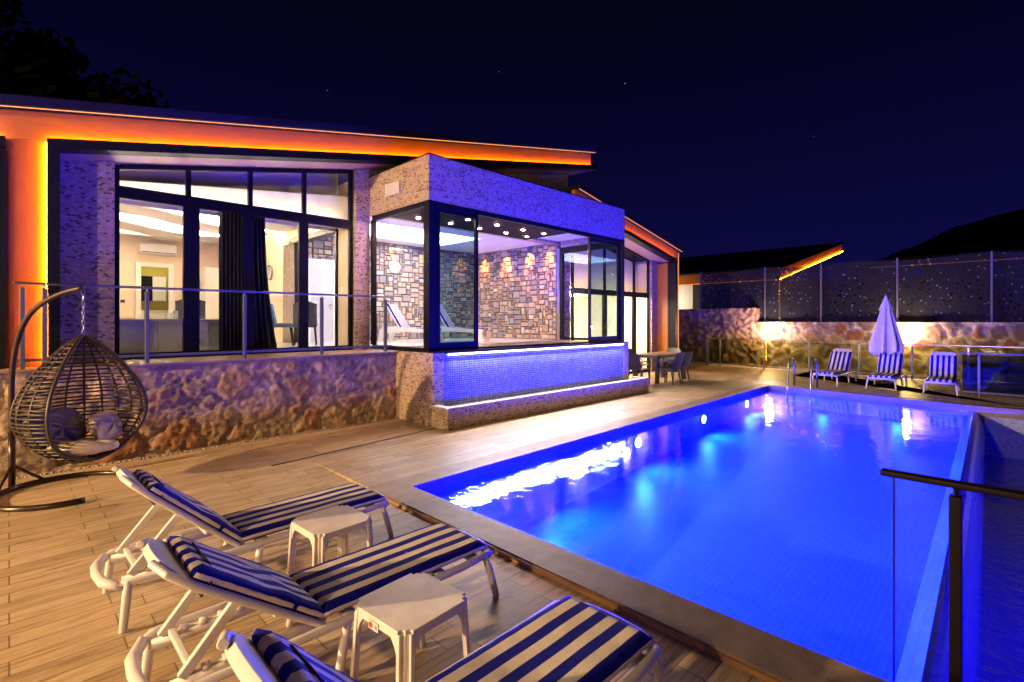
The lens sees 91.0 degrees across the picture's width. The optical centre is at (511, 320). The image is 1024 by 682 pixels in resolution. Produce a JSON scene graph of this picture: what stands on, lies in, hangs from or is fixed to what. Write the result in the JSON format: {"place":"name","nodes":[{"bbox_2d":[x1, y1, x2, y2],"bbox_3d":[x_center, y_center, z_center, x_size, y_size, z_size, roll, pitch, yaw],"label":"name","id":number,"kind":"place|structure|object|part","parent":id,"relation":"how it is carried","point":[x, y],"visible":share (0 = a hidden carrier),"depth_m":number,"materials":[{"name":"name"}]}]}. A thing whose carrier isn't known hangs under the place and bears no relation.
{"place":"outdoors","nodes":[
{"label":"outdoors","id":0,"kind":"place"},
{"bbox_2d":[0,439,765,681],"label":"terrace deck","id":1,"kind":"structure","parent":0,"point":[59,616],"depth_m":3.47,"materials":[{"name":"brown wood"}]},
{"bbox_2d":[0,285,147,511],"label":"egg chair","id":2,"kind":"object","parent":1,"relation":"on","point":[76,451],"visible":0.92,"depth_m":5.34,"materials":[{"name":"wicker"}]},
{"bbox_2d":[22,407,86,453],"bbox_3d":[-4.751,1.139,5.239,0.176,0.479,0.604,-18,-2,7],"label":"pillow","id":3,"kind":"object","parent":2,"relation":"on","point":[67,423],"visible":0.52,"depth_m":5.24,"materials":[{"name":"fabric"}]},
{"bbox_2d":[87,411,122,439],"bbox_3d":[-4.503,1.170,5.583,0.175,0.340,0.460,-28,4,-8],"label":"pillow","id":4,"kind":"object","parent":2,"relation":"on","point":[105,425],"visible":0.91,"depth_m":5.49,"materials":[{"name":"fabric"}]},
{"bbox_2d":[0,418,396,480],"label":"gravel strip","id":5,"kind":"object","parent":1,"relation":"on","point":[103,464],"visible":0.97,"depth_m":6.83,"materials":[{"name":"gravel"}]},
{"bbox_2d":[90,466,393,634],"bbox_3d":[-1.911,1.397,3.823,0.678,0.886,1.992,0,0,44],"label":"sun lounger","id":6,"kind":"object","parent":1,"relation":"on","point":[234,531],"visible":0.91,"depth_m":3.45,"materials":[{"name":"white plastic"}]},
{"bbox_2d":[124,522,498,681],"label":"sun lounger","id":7,"kind":"object","parent":1,"relation":"on","point":[310,599],"visible":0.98,"depth_m":2.57,"materials":[{"name":"multicoloured plastic"}]},
{"bbox_2d":[287,505,373,575],"bbox_3d":[-1.283,1.623,3.574,0.474,0.435,0.474,0,0,42],"label":"side table","id":8,"kind":"object","parent":1,"relation":"on","point":[320,529],"visible":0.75,"depth_m":3.52,"materials":[{"name":"white plastic"}]},
{"bbox_2d":[350,573,470,681],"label":"side table","id":9,"kind":"object","parent":1,"relation":"on","point":[406,613],"visible":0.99,"depth_m":2.48,"materials":[{"name":"white plastic"}]},
{"bbox_2d":[216,595,666,681],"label":"sun lounger","id":10,"kind":"object","parent":1,"relation":"on","point":[567,638],"visible":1,"depth_m":2.19,"materials":[{"name":"fabric"}]},
{"bbox_2d":[369,488,783,681],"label":"step riser","id":11,"kind":"object","parent":1,"relation":"attached to","point":[703,647],"visible":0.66,"depth_m":3.13,"materials":[{"name":"brown wood"}]},
{"bbox_2d":[0,0,1023,289],"label":"sky","id":12,"kind":"structure","parent":0,"point":[881,129],"materials":[{"name":"blue"}]},
{"bbox_2d":[264,363,1023,487],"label":"pool deck","id":13,"kind":"structure","parent":0,"point":[371,464],"depth_m":8.58,"materials":[{"name":"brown wood"}]},
{"bbox_2d":[0,349,396,478],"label":"retaining wall","id":14,"kind":"structure","parent":13,"relation":"on","point":[200,402],"depth_m":7.40,"materials":[{"name":"stone"}]},
{"bbox_2d":[13,281,392,368],"bbox_3d":[-4.023,0.052,7.644,5.060,1.025,0.060,0,0,-45],"label":"glass railing","id":15,"kind":"object","parent":14,"relation":"on","point":[22,360],"visible":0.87,"depth_m":6.97,"materials":[{"name":"glass"}]},
{"bbox_2d":[0,93,683,430],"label":"villa","id":16,"kind":"object","parent":13,"relation":"on","point":[507,241],"visible":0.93,"depth_m":9.66,"materials":[{"name":"stone"}]},
{"bbox_2d":[141,276,165,300],"bbox_3d":[-11.508,-1.020,15.892,0.900,0.770,0.350,0,0,-45],"label":"picture","id":17,"kind":"object","parent":16,"relation":"attached to","point":[153,281],"visible":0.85,"depth_m":15.87,"materials":[{"name":"black metal"}]},
{"bbox_3d":[-11.635,-1.020,15.765,0.540,0.770,0.350,0,0,-45],"label":"glass door","id":18,"kind":"part","parent":17,"relation":"part of","materials":[{"name":"black glass"}]},
{"bbox_3d":[-11.314,-1.020,16.087,0.350,0.770,0.350,0,0,-45],"label":"white door","id":19,"kind":"part","parent":17,"relation":"part of","materials":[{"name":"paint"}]},
{"bbox_2d":[141,310,167,318],"bbox_3d":[-11.480,0.115,15.864,2.840,0.900,0.530,0,0,-45],"label":"kitchen counter","id":20,"kind":"object","parent":16,"relation":"on","point":[156,314],"visible":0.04,"depth_m":15.81,"materials":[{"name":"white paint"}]},
{"bbox_2d":[138,242,176,255],"bbox_3d":[-9.622,-1.945,13.666,0.840,0.290,0.226,0,0,-45],"label":"air conditioner","id":21,"kind":"object","parent":16,"relation":"attached to","point":[157,249],"visible":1,"depth_m":13.58,"materials":[{"name":"white paint"}]},
{"bbox_2d":[120,319,218,352],"bbox_3d":[-6.127,0.255,8.298,2.410,0.580,0.600,0,0,-45],"label":"sideboard","id":22,"kind":"object","parent":16,"relation":"on","point":[165,335],"visible":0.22,"depth_m":8.27,"materials":[{"name":"grey paint"}]},
{"bbox_2d":[165,313,171,318],"bbox_3d":[-5.855,-0.087,8.570,0.100,0.100,0.100,0,0,-45],"label":"cup","id":23,"kind":"object","parent":22,"relation":"on","point":[168,315],"visible":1,"depth_m":8.53,"materials":[{"name":"white ceramic"}]},
{"bbox_2d":[173,311,177,318],"bbox_3d":[-5.784,-0.107,8.641,0.080,0.140,0.080,0,0,-45],"label":"cup","id":24,"kind":"object","parent":22,"relation":"on","point":[175,314],"visible":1,"depth_m":8.61,"materials":[{"name":"white ceramic"}]},
{"bbox_2d":[175,299,205,318],"bbox_3d":[-6.258,0.048,9.778,0.512,0.997,0.627,0,0,-35],"label":"dining chair","id":25,"kind":"object","parent":16,"relation":"on","point":[178,305],"visible":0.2,"depth_m":9.52,"materials":[{"name":"grey fabric"}]},
{"bbox_2d":[200,267,218,318],"bbox_3d":[-8.454,-0.480,14.549,0.880,2.050,0.630,0,0,-45],"label":"tall cabinet","id":26,"kind":"object","parent":16,"relation":"on","point":[209,277],"visible":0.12,"depth_m":14.14,"materials":[{"name":"white paint"}]},
{"bbox_2d":[219,212,241,349],"bbox_3d":[-4.804,-0.688,8.598,0.366,2.465,0.073,0,0,-45],"label":"curtain","id":27,"kind":"object","parent":16,"relation":"hanging from","point":[230,278],"visible":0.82,"depth_m":8.58,"materials":[{"name":"black fabric"}]},
{"bbox_2d":[115,164,352,359],"bbox_3d":[-4.465,-1.204,8.595,3.720,3.539,0.078,0,0,-45],"label":"window","id":28,"kind":"structure","parent":16,"relation":"in","point":[191,206],"depth_m":8.42,"materials":[{"name":"clear glass"}]},
{"bbox_2d":[255,217,276,347],"bbox_3d":[-4.454,-0.687,8.976,0.535,2.466,0.074,0,0,-45],"label":"curtain","id":29,"kind":"object","parent":16,"relation":"hanging from","point":[265,337],"visible":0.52,"depth_m":8.96,"materials":[{"name":"black fabric"}]},
{"bbox_2d":[267,265,272,279],"bbox_3d":[-6.537,-1.300,13.545,0.416,0.416,0.038,0,0,45],"label":"wall clock","id":30,"kind":"object","parent":16,"relation":"attached to","point":[269,271],"depth_m":13.53,"materials":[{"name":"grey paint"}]},
{"bbox_2d":[271,304,293,344],"bbox_3d":[-5.255,0.048,11.328,0.627,0.997,0.512,0,0,-20],"label":"dining chair","id":31,"kind":"object","parent":16,"relation":"on","point":[281,325],"visible":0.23,"depth_m":11.18,"materials":[{"name":"blue fabric"}]},
{"bbox_2d":[283,243,293,342],"bbox_3d":[-5.547,-0.677,12.481,0.074,2.445,0.605,0,0,-45],"label":"tall cabinet","id":32,"kind":"object","parent":16,"relation":"hanging from","point":[288,271],"visible":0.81,"depth_m":12.44,"materials":[{"name":"beige wood"}]},
{"bbox_2d":[293,301,317,345],"bbox_3d":[-4.632,0.048,11.270,0.512,0.997,0.627,0,0,-20],"label":"dining chair","id":33,"kind":"object","parent":16,"relation":"on","point":[313,315],"visible":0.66,"depth_m":11.09,"materials":[{"name":"grey fabric"}]},
{"bbox_2d":[309,258,334,341],"bbox_3d":[-4.964,-0.527,13.103,0.770,2.145,0.090,0,0,-45],"label":"door","id":34,"kind":"structure","parent":16,"relation":"in","point":[321,272],"depth_m":13.14,"materials":[{"name":"white paint"}]},
{"bbox_2d":[389,261,399,272],"bbox_3d":[-3.416,-1.570,14.659,0.356,0.356,0.038,0,0,-45],"label":"wall lamp","id":35,"kind":"object","parent":16,"relation":"attached to","point":[394,266],"depth_m":14.65,"materials":[{"name":"white glass"}]},
{"bbox_2d":[378,304,443,341],"bbox_3d":[-2.632,0.047,13.150,1.570,0.997,0.620,0,0,13],"label":"sun lounger","id":36,"kind":"object","parent":16,"relation":"on","point":[398,318],"visible":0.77,"depth_m":13.02,"materials":[{"name":"white plastic"}]},
{"bbox_2d":[440,304,489,341],"bbox_3d":[-1.430,0.047,13.363,1.570,0.997,0.620,0,0,13],"label":"sun lounger","id":37,"kind":"object","parent":16,"relation":"on","point":[449,326],"visible":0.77,"depth_m":13.18,"materials":[{"name":"white plastic"}]},
{"bbox_2d":[380,341,573,350],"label":"floor","id":38,"kind":"structure","parent":16,"relation":"in","point":[514,343],"depth_m":12.61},
{"bbox_2d":[571,247,648,373],"bbox_3d":[3.313,-0.602,16.373,4.400,4.803,0.078,0,0,-45],"label":"window","id":39,"kind":"structure","parent":16,"relation":"in","point":[604,293],"depth_m":16.10,"materials":[{"name":"black metal"}]},
{"bbox_2d":[271,428,435,465],"bbox_3d":[-2.132,1.798,7.336,0.030,0.006,2.782,0,0,38],"label":"floor drain","id":40,"kind":"object","parent":13,"relation":"on","point":[349,447],"visible":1,"depth_m":7.08,"materials":[{"name":"black metal"}]},
{"bbox_2d":[628,353,650,383],"bbox_3d":[3.520,1.341,14.197,0.677,0.922,0.544,0,0,-45],"label":"garden chair","id":41,"kind":"object","parent":13,"relation":"on","point":[634,362],"visible":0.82,"depth_m":14.00,"materials":[{"name":"black plastic"}]},
{"bbox_2d":[628,349,650,377],"bbox_3d":[3.945,1.341,15.854,0.677,0.922,0.544,0,0,45],"label":"garden chair","id":42,"kind":"object","parent":13,"relation":"on","point":[632,351],"visible":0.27,"depth_m":15.79,"materials":[{"name":"black plastic"}]},
{"bbox_2d":[633,351,685,383],"bbox_3d":[4.497,1.390,15.274,1.760,0.820,0.841,0,0,-45],"label":"dining table","id":43,"kind":"object","parent":13,"relation":"on","point":[660,356],"visible":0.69,"depth_m":14.87,"materials":[{"name":"brown wood"}]},
{"bbox_2d":[656,352,684,384],"bbox_3d":[4.541,1.341,14.339,0.677,0.922,0.544,0,0,45],"label":"garden chair","id":44,"kind":"object","parent":13,"relation":"on","point":[678,360],"visible":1,"depth_m":14.19,"materials":[{"name":"black plastic"}]},
{"bbox_2d":[665,348,680,375],"bbox_3d":[5.154,1.341,16.401,0.544,0.922,0.676,0,0,43],"label":"garden chair","id":45,"kind":"object","parent":13,"relation":"on","point":[673,350],"visible":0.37,"depth_m":16.57,"materials":[{"name":"black plastic"}]},
{"bbox_2d":[666,351,692,382],"bbox_3d":[4.946,1.341,14.787,0.676,0.922,0.544,0,0,43],"label":"garden chair","id":46,"kind":"object","parent":13,"relation":"on","point":[687,359],"visible":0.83,"depth_m":14.63,"materials":[{"name":"black plastic"}]},
{"bbox_2d":[368,383,1023,681],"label":"pool coping","id":47,"kind":"object","parent":13,"relation":"on","point":[778,657],"visible":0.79,"depth_m":3.94,"materials":[{"name":"stone"}]},
{"bbox_2d":[786,357,817,405],"bbox_3d":[7.853,1.954,13.623,0.713,1.892,0.608,0,0,-45],"label":"pool ladder","id":48,"kind":"object","parent":47,"relation":"attached to","point":[812,364],"visible":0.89,"depth_m":13.63,"materials":[{"name":"metal"}]},
{"bbox_2d":[880,468,1023,681],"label":"glass railing","id":49,"kind":"object","parent":47,"relation":"on","point":[955,586],"visible":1,"depth_m":2.20,"materials":[{"name":"clear glass"}]},
{"bbox_2d":[434,391,972,681],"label":"pool basin","id":50,"kind":"object","parent":13,"relation":"in","point":[773,518],"visible":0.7,"depth_m":6.74,"materials":[{"name":"tile"}]},
{"bbox_2d":[539,466,549,481],"bbox_3d":[0.458,2.140,7.038,0.210,0.210,0.032,0,0,-45],"label":"pool light","id":51,"kind":"object","parent":50,"relation":"attached to","point":[544,472],"visible":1,"depth_m":7.01,"materials":[{"name":"glass"}]},
{"bbox_2d":[634,436,640,447],"bbox_3d":[2.220,2.140,8.867,0.210,0.210,0.032,0,0,-45],"label":"pool light","id":52,"kind":"object","parent":50,"relation":"attached to","point":[637,442],"visible":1,"depth_m":8.83,"materials":[{"name":"glass"}]},
{"bbox_2d":[701,414,705,423],"bbox_3d":[4.136,2.120,10.855,0.210,0.210,0.032,0,0,-45],"label":"pool light","id":53,"kind":"object","parent":50,"relation":"attached to","point":[703,418],"visible":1,"depth_m":10.82,"materials":[{"name":"glass"}]},
{"bbox_2d":[420,386,1023,493],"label":"mosaic edge","id":54,"kind":"object","parent":50,"relation":"attached to","point":[1004,437],"visible":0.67,"depth_m":10.30,"materials":[{"name":"blue tile"}]},
{"bbox_2d":[921,412,985,681],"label":"weir lip","id":55,"kind":"object","parent":50,"relation":"attached to","point":[935,669],"visible":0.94,"depth_m":4.21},
{"bbox_2d":[706,337,719,364],"bbox_3d":[8.538,1.252,21.337,0.060,1.095,1.613,0,0,41],"label":"glass railing","id":56,"kind":"object","parent":13,"relation":"on","point":[718,351],"visible":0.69,"depth_m":21.46,"materials":[{"name":"metal"}]},
{"bbox_2d":[812,348,856,385],"bbox_3d":[9.465,1.312,14.743,1.992,0.977,0.678,0,0,-42],"label":"sun lounger","id":57,"kind":"object","parent":13,"relation":"on","point":[839,363],"visible":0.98,"depth_m":14.93,"materials":[{"name":"fabric"}]},
{"bbox_2d":[706,338,1023,381],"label":"glass railing","id":58,"kind":"object","parent":13,"relation":"on","point":[858,372],"visible":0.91,"depth_m":17.67,"materials":[{"name":"glass"}]},
{"bbox_2d":[868,294,903,383],"bbox_3d":[10.824,0.500,14.564,0.788,2.600,0.814,0,0,27],"label":"parasol","id":59,"kind":"object","parent":13,"relation":"on","point":[886,338],"visible":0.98,"depth_m":14.42,"materials":[{"name":"white fabric"}]},
{"bbox_2d":[865,351,907,390],"bbox_3d":[10.358,1.312,13.879,1.992,0.977,0.678,0,0,-45],"label":"sun lounger","id":60,"kind":"object","parent":13,"relation":"on","point":[890,367],"visible":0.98,"depth_m":14.06,"materials":[{"name":"white plastic"}]},
{"bbox_2d":[922,351,960,395],"bbox_3d":[11.113,1.312,12.982,0.678,0.977,1.992,0,0,43],"label":"sun lounger","id":61,"kind":"object","parent":13,"relation":"on","point":[943,367],"visible":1,"depth_m":13.20,"materials":[{"name":"fabric"}]},
{"bbox_2d":[959,352,1023,396],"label":"glass railing","id":62,"kind":"object","parent":13,"relation":"on","point":[1002,374],"visible":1,"depth_m":11.72,"materials":[{"name":"clear glass"}]},
{"bbox_2d":[690,361,746,365],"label":"side yard","id":63,"kind":"structure","parent":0,"point":[698,362],"depth_m":21.52,"materials":[{"name":"soil"}]},
{"bbox_2d":[679,308,759,366],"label":"stone wall","id":64,"kind":"structure","parent":63,"relation":"on","point":[697,327],"depth_m":21.92,"materials":[{"name":"stone"}]},
{"bbox_2d":[679,242,843,321],"bbox_3d":[15.468,-2.069,41.525,15.800,8.738,17.150,0,0,-45],"label":"neighbour villa","id":65,"kind":"object","parent":63,"relation":"on","point":[691,268],"visible":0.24,"depth_m":35.60,"materials":[{"name":"tile"}]},
{"bbox_2d":[849,248,1023,321],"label":"neighbour villa","id":66,"kind":"object","parent":63,"relation":"on","point":[915,258],"visible":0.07,"depth_m":36.33,"materials":[{"name":"tile"}]},
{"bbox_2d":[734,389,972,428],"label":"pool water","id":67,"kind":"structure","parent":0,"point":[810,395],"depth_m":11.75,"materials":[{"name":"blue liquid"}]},
{"bbox_2d":[756,322,1023,382],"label":"stone wall","id":68,"kind":"structure","parent":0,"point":[782,353],"depth_m":18.11,"materials":[{"name":"beige stone"}]},
{"bbox_2d":[700,251,1023,321],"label":"net fence","id":69,"kind":"object","parent":68,"relation":"on","point":[941,286],"visible":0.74,"depth_m":18.22,"materials":[{"name":"black metal"}]},
{"bbox_2d":[902,328,908,333],"bbox_3d":[13.546,0.340,17.305,0.250,0.200,0.200,0,0,-45],"label":"wall lamp","id":70,"kind":"object","parent":68,"relation":"attached to","point":[905,330],"visible":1,"depth_m":17.23,"materials":[{"name":"white metal"}]},
{"bbox_2d":[832,209,1023,320],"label":"hill","id":71,"kind":"structure","parent":0,"point":[1001,231],"depth_m":273.29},
{"bbox_2d":[977,455,1023,681],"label":"catch basin water","id":72,"kind":"structure","parent":0,"point":[1004,461],"depth_m":6.59,"materials":[{"name":"blue liquid"}]},
{"bbox_2d":[979,479,1023,681],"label":"catch basin","id":73,"kind":"object","parent":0,"point":[1005,673],"visible":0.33,"depth_m":6.04,"materials":[{"name":"tile"}]},
{"bbox_3d":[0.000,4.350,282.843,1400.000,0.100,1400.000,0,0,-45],"label":"ground","id":74,"kind":"structure","parent":0,"visible":0},
{"bbox_2d":[0,0,168,108],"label":"tree","id":75,"kind":"object","parent":74,"relation":"on","point":[45,66],"visible":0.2,"depth_m":13.94,"materials":[{"name":"green plant"}]}
]}

